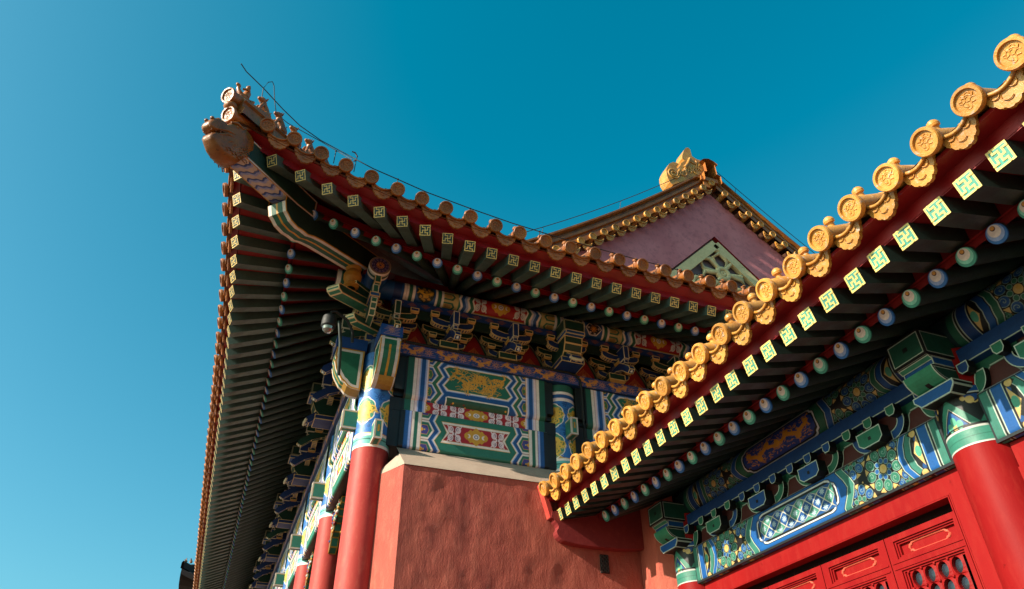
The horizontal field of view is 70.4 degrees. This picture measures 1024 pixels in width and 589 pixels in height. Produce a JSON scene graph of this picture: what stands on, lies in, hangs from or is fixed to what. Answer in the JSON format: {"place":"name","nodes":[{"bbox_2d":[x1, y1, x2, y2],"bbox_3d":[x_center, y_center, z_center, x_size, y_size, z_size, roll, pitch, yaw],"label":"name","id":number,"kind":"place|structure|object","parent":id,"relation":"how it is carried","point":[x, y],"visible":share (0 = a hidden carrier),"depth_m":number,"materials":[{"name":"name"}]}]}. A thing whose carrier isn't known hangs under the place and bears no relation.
{"place":"outdoors","nodes":[
{"label":"outdoors","id":0,"kind":"place"},
{"bbox_2d":[179,558,195,588],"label":"distant hall","id":1,"kind":"structure","parent":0,"point":[186,580],"depth_m":53.86,"materials":[{"name":"black ceramic"}]},
{"bbox_2d":[0,0,1023,588],"label":"sky","id":2,"kind":"structure","parent":0,"point":[533,114],"materials":[{"name":"blue"}]},
{"label":"courtyard paving","id":3,"kind":"structure","parent":0,"visible":0},
{"bbox_2d":[193,82,799,588],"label":"palace hall","id":4,"kind":"structure","parent":3,"relation":"on","point":[387,458],"depth_m":8.76,"materials":[{"name":"red ceramic"}]},
{"bbox_2d":[321,310,353,375],"bbox_3d":[-1.952,0.502,8.127,0.221,0.677,0.466,-16,-39,20],"label":"security camera","id":5,"kind":"object","parent":4,"relation":"attached to","point":[328,323],"visible":1,"depth_m":8.12,"materials":[{"name":"paint"}]},
{"bbox_2d":[241,63,747,287],"bbox_3d":[0.063,-1.092,8.676,6.608,1.474,0.953,12,-38,-17],"label":"lightning wire","id":6,"kind":"object","parent":4,"relation":"attached to","point":[329,145],"visible":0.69,"depth_m":8.14,"materials":[{"name":"black metal"}]},
{"bbox_2d":[405,340,585,442],"bbox_3d":[-0.184,1.314,8.708,2.331,1.291,0.036,12,-38,-17],"label":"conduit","id":7,"kind":"object","parent":4,"relation":"attached to","point":[510,361],"visible":0.88,"depth_m":9.06,"materials":[{"name":"metal"}]},
{"bbox_2d":[527,169,814,253],"bbox_3d":[4.056,-1.150,14.040,10.007,3.532,0.111,12,-38,-17],"label":"ridge wire","id":8,"kind":"object","parent":4,"relation":"attached to","point":[659,185],"visible":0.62,"depth_m":14.03,"materials":[{"name":"black metal"}]},
{"bbox_2d":[537,33,1023,588],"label":"gatehouse","id":9,"kind":"object","parent":3,"relation":"on","point":[843,407],"visible":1,"depth_m":5.07,"materials":[{"name":"red ceramic"}]},
{"bbox_2d":[768,565,826,588],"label":"door leaf","id":10,"kind":"structure","parent":9,"relation":"in","point":[813,578],"depth_m":5.95,"materials":[{"name":"red paint"}]},
{"bbox_2d":[821,540,898,588],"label":"door leaf","id":11,"kind":"structure","parent":9,"relation":"in","point":[868,567],"depth_m":5.43,"materials":[{"name":"red paint"}]},
{"bbox_2d":[884,511,981,588],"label":"door leaf","id":12,"kind":"structure","parent":9,"relation":"in","point":[929,554],"depth_m":4.92,"materials":[{"name":"red paint"}]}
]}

